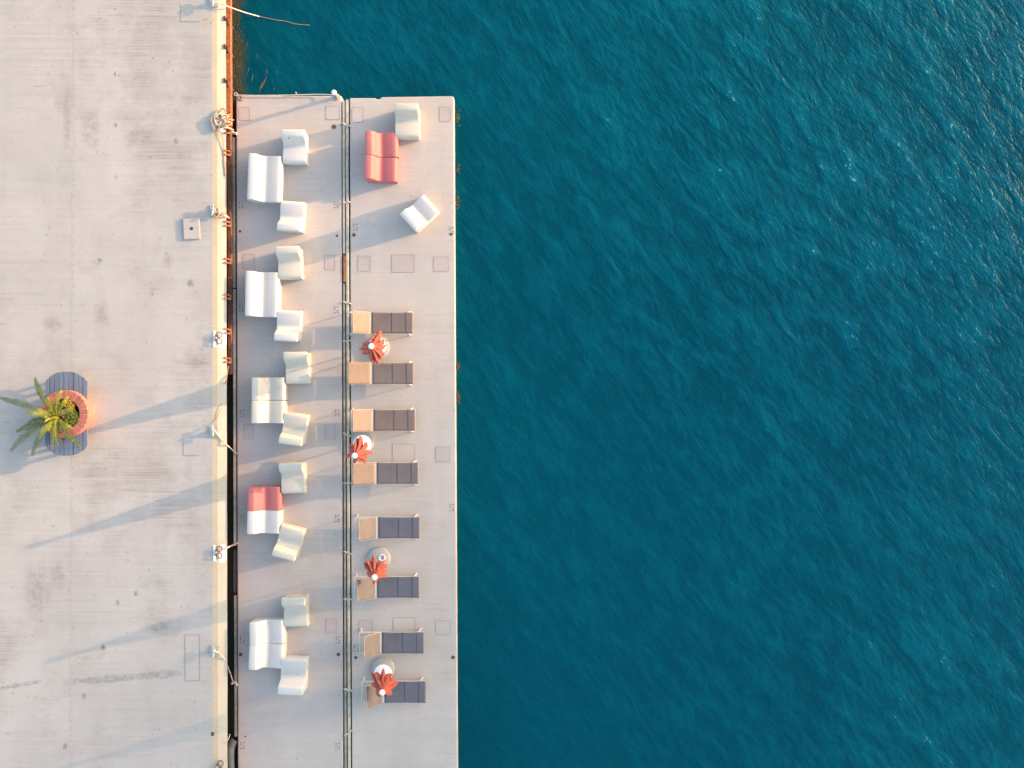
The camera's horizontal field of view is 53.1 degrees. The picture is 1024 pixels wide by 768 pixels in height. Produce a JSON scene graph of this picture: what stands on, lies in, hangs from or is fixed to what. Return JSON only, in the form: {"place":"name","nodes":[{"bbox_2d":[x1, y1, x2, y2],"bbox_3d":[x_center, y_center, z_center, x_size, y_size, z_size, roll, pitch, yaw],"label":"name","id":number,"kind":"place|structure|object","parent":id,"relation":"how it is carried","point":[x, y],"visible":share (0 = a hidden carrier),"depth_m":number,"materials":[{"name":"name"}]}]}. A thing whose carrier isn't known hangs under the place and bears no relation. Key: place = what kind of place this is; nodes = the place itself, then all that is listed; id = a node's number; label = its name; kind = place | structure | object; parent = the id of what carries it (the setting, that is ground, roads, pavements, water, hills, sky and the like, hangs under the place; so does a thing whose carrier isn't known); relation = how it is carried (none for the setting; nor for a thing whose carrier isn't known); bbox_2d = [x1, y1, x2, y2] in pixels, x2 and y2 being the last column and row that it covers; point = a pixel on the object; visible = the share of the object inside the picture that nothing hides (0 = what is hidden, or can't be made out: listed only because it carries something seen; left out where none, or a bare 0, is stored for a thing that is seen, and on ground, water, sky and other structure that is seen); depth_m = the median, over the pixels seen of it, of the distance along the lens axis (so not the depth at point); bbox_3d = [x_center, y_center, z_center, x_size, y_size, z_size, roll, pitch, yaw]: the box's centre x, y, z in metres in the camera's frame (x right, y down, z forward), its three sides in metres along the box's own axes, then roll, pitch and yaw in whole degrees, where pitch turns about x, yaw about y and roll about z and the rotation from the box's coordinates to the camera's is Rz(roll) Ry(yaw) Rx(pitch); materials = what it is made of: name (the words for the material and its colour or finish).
{"place":"outdoors","nodes":[
{"label":"outdoors","id":0,"kind":"place"},
{"bbox_2d":[0,0,233,767],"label":"quay","id":1,"kind":"structure","parent":0,"point":[113,574],"depth_m":31.38,"materials":[{"name":"concrete"}]},
{"bbox_2d":[45,372,87,455],"bbox_3d":[-13.486,0.900,31.177,1.281,0.402,2.553,0,90,0],"label":"round bench","id":2,"kind":"object","parent":1,"relation":"on","point":[71,381],"visible":0.85,"depth_m":30.98,"materials":[{"name":"grey paint"}]},
{"bbox_2d":[41,390,96,437],"bbox_3d":[-13.425,0.902,31.032,1.432,0.691,1.436,0,90,0],"label":"brick planter","id":3,"kind":"object","parent":1,"relation":"on","point":[85,408],"visible":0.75,"depth_m":30.69,"materials":[{"name":"brick"}]},
{"bbox_2d":[0,377,79,456],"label":"palm tree","id":4,"kind":"object","parent":3,"relation":"in","point":[52,416],"visible":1,"depth_m":30.48,"materials":[{"name":"green plant"}]},
{"bbox_2d":[51,402,62,412],"bbox_3d":[-13.683,0.691,30.750,0.576,0.266,0.587,0,90,0],"label":"planter shrub","id":5,"kind":"object","parent":3,"relation":"in","point":[59,403],"visible":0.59,"depth_m":30.70,"materials":[{"name":"green plant"}]},
{"bbox_2d":[52,418,69,431],"bbox_3d":[-13.496,1.258,30.727,0.605,0.312,0.554,0,90,0],"label":"planter shrub","id":6,"kind":"object","parent":3,"relation":"in","point":[59,430],"visible":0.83,"depth_m":30.66,"materials":[{"name":"green plant"}]},
{"bbox_2d":[59,408,70,418],"bbox_3d":[-13.396,0.881,30.713,0.407,0.338,0.411,0,90,0],"label":"dried plant","id":7,"kind":"object","parent":3,"relation":"in","point":[63,415],"visible":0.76,"depth_m":30.64,"materials":[{"name":"brown plant"}]},
{"bbox_2d":[62,399,74,410],"bbox_3d":[-13.268,0.637,30.737,0.477,0.290,0.481,0,90,0],"label":"planter shrub","id":8,"kind":"object","parent":3,"relation":"in","point":[69,403],"visible":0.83,"depth_m":30.66,"materials":[{"name":"yellow plant"}]},
{"bbox_2d":[63,409,78,425],"bbox_3d":[-13.207,0.996,30.741,0.626,0.283,0.643,0,90,0],"label":"planter shrub","id":9,"kind":"object","parent":3,"relation":"in","point":[73,416],"visible":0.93,"depth_m":30.67,"materials":[{"name":"green plant"}]},
{"bbox_2d":[183,218,200,239],"bbox_3d":[-9.806,-4.756,31.352,0.500,0.049,0.640,-3,90,0],"label":"concrete slab","id":10,"kind":"object","parent":1,"relation":"on","point":[191,227],"depth_m":31.33,"materials":[{"name":"concrete"}]},
{"bbox_2d":[209,425,218,436],"bbox_3d":[-9.129,1.432,31.276,0.260,0.205,0.356,-4,90,0],"label":"mooring bitt","id":11,"kind":"object","parent":1,"relation":"on","point":[212,433],"visible":1,"depth_m":31.35,"materials":[{"name":"metal"}]},
{"bbox_2d":[214,430,237,453],"bbox_3d":[-8.842,1.802,31.641,0.146,0.835,0.942,-29,90,0],"label":"mooring rope","id":12,"kind":"object","parent":11,"relation":"attached to","point":[225,443],"visible":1,"depth_m":31.37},
{"bbox_2d":[209,0,218,7],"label":"mooring bitt","id":13,"kind":"object","parent":1,"relation":"on","point":[213,3],"visible":1,"depth_m":31.35,"materials":[{"name":"metal"}]},
{"bbox_2d":[209,204,218,215],"bbox_3d":[-9.129,-5.315,31.276,0.260,0.205,0.356,6,90,0],"label":"mooring bitt","id":14,"kind":"object","parent":1,"relation":"on","point":[212,206],"visible":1,"depth_m":31.35,"materials":[{"name":"metal"}]},
{"bbox_2d":[213,206,219,217],"bbox_3d":[-9.056,-5.261,31.294,0.272,0.100,0.352,0,90,0],"label":"rope wrap","id":15,"kind":"object","parent":14,"relation":"attached to","point":[218,209],"visible":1,"depth_m":31.26,"materials":[{"name":"white fabric"}]},
{"bbox_2d":[210,645,218,656],"bbox_3d":[-9.110,8.159,31.276,0.260,0.205,0.356,3,90,0],"label":"mooring bitt","id":16,"kind":"object","parent":1,"relation":"on","point":[213,649],"visible":1,"depth_m":31.35,"materials":[{"name":"metal"}]},
{"bbox_2d":[215,651,232,681],"bbox_3d":[-8.827,8.744,31.667,0.202,0.835,1.272,-15,90,0],"label":"mooring rope","id":17,"kind":"object","parent":16,"relation":"attached to","point":[227,665],"visible":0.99,"depth_m":31.87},
{"bbox_2d":[213,113,225,131],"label":"mooring rings","id":18,"kind":"object","parent":1,"relation":"on","point":[222,129],"visible":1,"depth_m":31.39,"materials":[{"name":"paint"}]},
{"bbox_2d":[213,330,226,348],"bbox_3d":[-8.961,-1.375,31.370,0.391,0.150,0.589,0,90,0],"label":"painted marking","id":19,"kind":"object","parent":1,"relation":"on","point":[222,340],"visible":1,"depth_m":31.40,"materials":[{"name":"paint"}]},
{"bbox_2d":[213,544,226,562],"bbox_3d":[-8.961,5.204,31.370,0.391,0.150,0.588,0,90,0],"label":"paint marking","id":20,"kind":"object","parent":1,"relation":"on","point":[222,555],"visible":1,"depth_m":31.40,"materials":[{"name":"paint"}]},
{"bbox_2d":[210,108,233,130],"bbox_3d":[-8.900,-8.093,31.442,0.656,0.330,0.719,0,90,0],"label":"rope heap","id":21,"kind":"object","parent":1,"relation":"on","point":[222,121],"visible":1,"depth_m":31.31,"materials":[{"name":"beige fabric"}]},
{"bbox_2d":[219,130,225,175],"bbox_3d":[-8.850,-7.120,31.393,0.122,0.095,1.474,-8,90,0],"label":"mooring rope","id":22,"kind":"object","parent":1,"relation":"on","point":[223,151],"visible":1,"depth_m":31.40,"materials":[{"name":"beige fabric"}]},
{"bbox_2d":[227,737,237,767],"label":"boat fender","id":23,"kind":"object","parent":1,"relation":"attached to","point":[232,743],"visible":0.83,"depth_m":31.96,"materials":[{"name":"grey rubber"}]},
{"bbox_2d":[232,137,235,287],"bbox_3d":[-8.703,-5.367,32.100,0.085,0.140,4.715,0,90,0],"label":"timber fender","id":24,"kind":"object","parent":1,"relation":"attached to","point":[234,200],"visible":1,"depth_m":32.03,"materials":[{"name":"brown wood"}]},
{"bbox_2d":[233,289,236,545],"bbox_3d":[-8.681,1.043,32.100,0.085,0.140,8.025,0,90,0],"label":"timber fender","id":25,"kind":"object","parent":1,"relation":"attached to","point":[235,408],"visible":1,"depth_m":32.03,"materials":[{"name":"brown wood"}]},
{"bbox_2d":[226,0,1023,767],"bbox_3d":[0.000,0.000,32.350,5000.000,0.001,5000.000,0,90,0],"label":"water","id":26,"kind":"structure","parent":0,"point":[740,376],"depth_m":32.35,"materials":[{"name":"blue liquid"}]},
{"bbox_2d":[215,1,258,16],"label":"mooring rope","id":27,"kind":"object","parent":26,"relation":"in","point":[236,9],"visible":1,"depth_m":31.67,"materials":[{"name":"beige fabric"}]},
{"bbox_2d":[233,2,266,91],"bbox_3d":[-8.118,-10.744,32.344,1.419,0.004,3.071,0,90,0],"label":"floating weed","id":28,"kind":"object","parent":26,"relation":"on","point":[241,53],"visible":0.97,"depth_m":32.34,"materials":[{"name":"brown plant"}]},
{"bbox_2d":[259,16,309,25],"bbox_3d":[-7.219,-11.457,32.340,1.682,0.029,0.059,10,90,0],"label":"mooring rope","id":29,"kind":"object","parent":26,"relation":"on","point":[282,20],"visible":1,"depth_m":32.34,"materials":[{"name":"fabric"}]},
{"bbox_2d":[236,96,344,767],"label":"floating pontoon","id":30,"kind":"object","parent":26,"relation":"on","point":[277,730],"visible":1,"depth_m":32.00,"materials":[{"name":"concrete"}]},
{"bbox_2d":[233,549,236,592],"bbox_3d":[-8.704,5.887,32.200,0.130,0.130,1.388,0,90,0],"label":"boat fender","id":31,"kind":"object","parent":30,"relation":"attached to","point":[234,570],"visible":1,"depth_m":32.15,"materials":[{"name":"grey rubber"}]},
{"bbox_2d":[234,595,237,736],"bbox_3d":[-8.650,8.828,32.100,0.085,0.140,4.414,0,90,0],"label":"timber fender","id":32,"kind":"object","parent":30,"relation":"attached to","point":[235,665],"visible":1,"depth_m":32.03,"materials":[{"name":"brown wood"}]},
{"bbox_2d":[245,271,281,317],"bbox_3d":[-7.680,-2.763,31.649,0.984,0.702,1.380,1,90,0],"label":"sofa","id":33,"kind":"object","parent":30,"relation":"on","point":[262,294],"visible":0.99,"depth_m":31.60,"materials":[{"name":"white fabric"}]},
{"bbox_2d":[247,153,283,203],"bbox_3d":[-7.601,-6.336,31.649,0.984,0.702,1.420,2,90,0],"label":"sofa","id":34,"kind":"object","parent":30,"relation":"on","point":[265,184],"visible":0.99,"depth_m":31.60,"materials":[{"name":"white plastic"}]},
{"bbox_2d":[247,486,283,510],"bbox_3d":[-7.611,3.533,31.649,0.984,0.702,0.720,0,90,0],"label":"lounge seat unit","id":35,"kind":"object","parent":30,"relation":"on","point":[265,497],"visible":0.99,"depth_m":31.60,"materials":[{"name":"pink plastic"}]},
{"bbox_2d":[247,509,283,533],"bbox_3d":[-7.621,4.253,31.649,0.984,0.702,0.710,1,90,0],"label":"lounge seat unit","id":36,"kind":"object","parent":30,"relation":"on","point":[264,521],"visible":0.94,"depth_m":31.60,"materials":[{"name":"white plastic"}]},
{"bbox_2d":[248,642,286,669],"bbox_3d":[-7.542,8.388,31.635,1.023,0.730,0.738,2,90,0],"label":"lounge seat unit","id":37,"kind":"object","parent":30,"relation":"on","point":[269,655],"visible":0.95,"depth_m":31.58,"materials":[{"name":"white fabric"}]},
{"bbox_2d":[249,617,286,645],"bbox_3d":[-7.522,7.648,31.635,1.023,0.730,0.738,-1,90,0],"label":"lounge seat unit","id":38,"kind":"object","parent":30,"relation":"on","point":[267,630],"visible":0.99,"depth_m":31.59,"materials":[{"name":"white fabric"}]},
{"bbox_2d":[251,400,287,422],"bbox_3d":[-7.492,0.859,31.649,0.984,0.702,0.700,1,90,0],"label":"lounge seat unit","id":39,"kind":"object","parent":30,"relation":"on","point":[268,411],"visible":0.99,"depth_m":31.60,"materials":[{"name":"white fabric"}]},
{"bbox_2d":[252,377,287,399],"bbox_3d":[-7.482,0.148,31.649,0.984,0.702,0.700,0,90,0],"label":"lounge seat unit","id":40,"kind":"object","parent":30,"relation":"on","point":[269,388],"visible":0.99,"depth_m":31.60,"materials":[{"name":"white fabric"}]},
{"bbox_2d":[274,310,302,341],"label":"lounge chair","id":41,"kind":"object","parent":30,"relation":"on","point":[289,325],"visible":1,"depth_m":31.60,"materials":[{"name":"white fabric"}]},
{"bbox_2d":[272,523,305,561],"bbox_3d":[-6.889,4.877,31.649,0.720,0.702,0.984,15,90,0],"label":"lounge chair","id":42,"kind":"object","parent":30,"relation":"on","point":[288,545],"visible":1,"depth_m":31.60,"materials":[{"name":"beige plastic"}]},
{"bbox_2d":[275,246,303,279],"bbox_3d":[-6.869,-3.732,31.649,0.720,0.702,0.984,-2,90,0],"label":"lounge chair","id":43,"kind":"object","parent":30,"relation":"on","point":[290,262],"visible":1,"depth_m":31.60,"materials":[{"name":"white fabric"}]},
{"bbox_2d":[277,201,306,233],"bbox_3d":[-6.810,-5.169,31.649,0.720,0.702,0.984,4,90,0],"label":"lounge chair","id":44,"kind":"object","parent":30,"relation":"on","point":[292,217],"visible":1,"depth_m":31.60,"materials":[{"name":"white plastic"}]},
{"bbox_2d":[279,462,306,493],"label":"lounge chair","id":45,"kind":"object","parent":30,"relation":"on","point":[293,477],"visible":1,"depth_m":31.60,"materials":[{"name":"beige plastic"}]},
{"bbox_2d":[278,655,308,695],"bbox_3d":[-6.750,8.983,31.621,0.778,0.758,1.063,3,90,0],"label":"lounge chair","id":46,"kind":"object","parent":30,"relation":"on","point":[294,675],"visible":1,"depth_m":31.57,"materials":[{"name":"white fabric"}]},
{"bbox_2d":[278,411,309,446],"bbox_3d":[-6.731,1.384,31.649,0.720,0.702,0.984,8,90,0],"label":"lounge chair","id":47,"kind":"object","parent":30,"relation":"on","point":[294,432],"visible":1,"depth_m":31.60,"materials":[{"name":"white fabric"}]},
{"bbox_2d":[281,129,308,165],"bbox_3d":[-6.711,-7.305,31.649,0.720,0.702,0.984,1,90,0],"label":"lounge chair","id":48,"kind":"object","parent":30,"relation":"on","point":[295,146],"visible":1,"depth_m":31.60,"materials":[{"name":"white plastic"}]},
{"bbox_2d":[281,594,309,626],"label":"lounge chair","id":49,"kind":"object","parent":30,"relation":"on","point":[296,610],"visible":1,"depth_m":31.61,"materials":[{"name":"beige plastic"}]},
{"bbox_2d":[283,352,311,383],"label":"lounge chair","id":50,"kind":"object","parent":30,"relation":"on","point":[298,367],"visible":1,"depth_m":31.60,"materials":[{"name":"white fabric"}]},
{"bbox_2d":[331,90,339,100],"bbox_3d":[-5.470,-8.960,31.700,0.220,0.600,0.220,0,90,0],"label":"mooring post","id":51,"kind":"object","parent":30,"relation":"on","point":[336,96],"visible":1,"depth_m":31.75,"materials":[{"name":"white metal"}]},
{"bbox_2d":[342,101,345,253],"bbox_3d":[-5.257,-6.458,32.040,0.075,0.100,4.786,0,90,0],"label":"timber fender","id":52,"kind":"object","parent":30,"relation":"attached to","point":[344,219],"visible":1,"depth_m":31.99,"materials":[{"name":"wood"}]},
{"bbox_2d":[343,255,345,281],"bbox_3d":[-5.239,-3.603,32.030,0.079,0.100,0.841,0,90,0],"label":"timber fender","id":53,"kind":"object","parent":30,"relation":"attached to","point":[344,268],"visible":1,"depth_m":31.98,"materials":[{"name":"wood"}]},
{"bbox_2d":[343,283,346,767],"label":"timber fender","id":54,"kind":"object","parent":30,"relation":"attached to","point":[345,567],"visible":1,"depth_m":31.99,"materials":[{"name":"wood"}]},
{"bbox_3d":[-8.479,-8.929,31.975,0.180,0.042,0.177,0,90,0],"label":"deck ring","id":55,"kind":"object","parent":30,"relation":"on","visible":0},
{"bbox_2d":[234,92,331,95],"bbox_3d":[-7.120,-9.045,31.923,3.128,0.115,0.128,0,90,0],"label":"railing rope","id":56,"kind":"object","parent":55,"relation":"attached to","point":[279,95],"visible":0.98,"depth_m":31.94,"materials":[{"name":"metal"}]},
{"bbox_2d":[350,96,457,767],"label":"floating pontoon","id":57,"kind":"object","parent":26,"relation":"on","point":[398,263],"visible":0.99,"depth_m":32.00,"materials":[{"name":"concrete"}]},
{"bbox_2d":[346,100,350,767],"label":"timber fender","id":58,"kind":"object","parent":57,"relation":"attached to","point":[348,445],"visible":1,"depth_m":31.98,"materials":[{"name":"wood"}]},
{"bbox_2d":[345,431,373,463],"bbox_3d":[-4.628,1.948,30.734,0.853,2.532,0.976,0,90,0],"label":"beach umbrella","id":59,"kind":"object","parent":57,"relation":"on","point":[362,444],"visible":1,"depth_m":30.73,"materials":[{"name":"fabric"}]},
{"bbox_2d":[359,331,389,364],"bbox_3d":[-4.102,-1.127,30.734,0.854,2.532,0.907,41,90,0],"label":"beach umbrella","id":60,"kind":"object","parent":57,"relation":"on","point":[376,348],"visible":1,"depth_m":30.58,"materials":[{"name":"fabric"}]},
{"bbox_2d":[364,547,390,584],"bbox_3d":[-4.111,5.514,30.734,0.728,2.532,0.887,-25,90,0],"label":"beach umbrella","id":61,"kind":"object","parent":57,"relation":"on","point":[377,561],"visible":1,"depth_m":30.84,"materials":[{"name":"fabric"}]},
{"bbox_2d":[347,361,413,385],"bbox_3d":[-4.040,-0.327,31.656,2.000,0.686,0.756,0,90,0],"label":"sun lounger","id":62,"kind":"object","parent":57,"relation":"on","point":[386,373],"visible":0.98,"depth_m":31.68,"materials":[{"name":"fabric"}]},
{"bbox_2d":[348,311,412,335],"bbox_3d":[-4.065,-1.890,31.526,2.010,0.945,0.756,0,90,0],"label":"sun lounger","id":63,"kind":"object","parent":57,"relation":"on","point":[393,322],"visible":0.99,"depth_m":31.68,"materials":[{"name":"fabric"}]},
{"bbox_2d":[364,155,398,183],"bbox_3d":[-4.028,-6.632,31.649,0.984,0.702,0.730,2,90,0],"label":"lounge chair","id":64,"kind":"object","parent":57,"relation":"on","point":[380,170],"visible":1,"depth_m":31.60,"materials":[{"name":"pink plastic"}]},
{"bbox_2d":[365,131,398,159],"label":"lounge chair","id":65,"kind":"object","parent":57,"relation":"on","point":[382,145],"visible":0.98,"depth_m":31.60,"materials":[{"name":"pink plastic"}]},
{"bbox_2d":[350,408,414,431],"bbox_3d":[-3.995,1.118,31.554,2.010,0.889,0.756,0,90,0],"label":"sun lounger","id":66,"kind":"object","parent":57,"relation":"on","point":[394,419],"visible":1,"depth_m":31.68,"materials":[{"name":"grey fabric"}]},
{"bbox_2d":[371,657,398,696],"bbox_3d":[-3.910,8.995,30.734,0.803,2.532,1.038,-31,90,0],"label":"beach umbrella","id":67,"kind":"object","parent":57,"relation":"on","point":[384,682],"visible":1,"depth_m":30.83,"materials":[{"name":"fabric"}]},
{"bbox_2d":[352,460,418,484],"bbox_3d":[-3.897,2.761,31.644,2.010,0.709,0.756,0,90,0],"label":"sun lounger","id":68,"kind":"object","parent":57,"relation":"on","point":[393,473],"visible":0.98,"depth_m":31.68,"materials":[{"name":"grey fabric"}]},
{"bbox_2d":[354,573,419,601],"bbox_3d":[-3.877,6.285,31.546,2.030,0.906,0.756,0,90,0],"label":"sun lounger","id":69,"kind":"object","parent":57,"relation":"on","point":[397,587],"visible":0.95,"depth_m":31.68,"materials":[{"name":"grey fabric"}]},
{"bbox_2d":[355,514,419,540],"bbox_3d":[-3.857,4.444,31.538,2.010,0.922,0.756,0,90,0],"label":"sun lounger","id":70,"kind":"object","parent":57,"relation":"on","point":[398,527],"visible":1,"depth_m":31.68,"materials":[{"name":"grey fabric"}]},
{"bbox_2d":[359,628,423,658],"bbox_3d":[-3.733,8.007,31.523,2.020,0.952,0.756,0,90,0],"label":"sun lounger","id":71,"kind":"object","parent":57,"relation":"on","point":[402,642],"visible":1,"depth_m":31.68,"materials":[{"name":"grey fabric"}]},
{"bbox_2d":[361,677,425,708],"bbox_3d":[-3.664,9.531,31.526,2.000,0.945,0.766,0,90,0],"label":"sun lounger","id":72,"kind":"object","parent":57,"relation":"on","point":[408,691],"visible":0.78,"depth_m":31.68,"materials":[{"name":"grey fabric"}]},
{"bbox_2d":[394,103,419,139],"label":"lounge chair","id":73,"kind":"object","parent":57,"relation":"on","point":[407,121],"visible":0.99,"depth_m":31.59,"materials":[{"name":"beige plastic"}]},
{"bbox_2d":[400,195,439,232],"bbox_3d":[-2.844,-5.269,31.649,0.984,0.702,0.720,-42,90,0],"label":"lounge chair","id":74,"kind":"object","parent":57,"relation":"on","point":[422,212],"visible":1,"depth_m":31.60,"materials":[{"name":"white plastic"}]},
{"bbox_2d":[456,109,460,125],"bbox_3d":[-1.693,-8.419,32.334,0.195,0.027,0.545,0,90,0],"label":"weed tuft","id":75,"kind":"object","parent":26,"relation":"on","point":[457,117],"visible":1,"depth_m":32.34,"materials":[{"name":"plant"}]}
]}

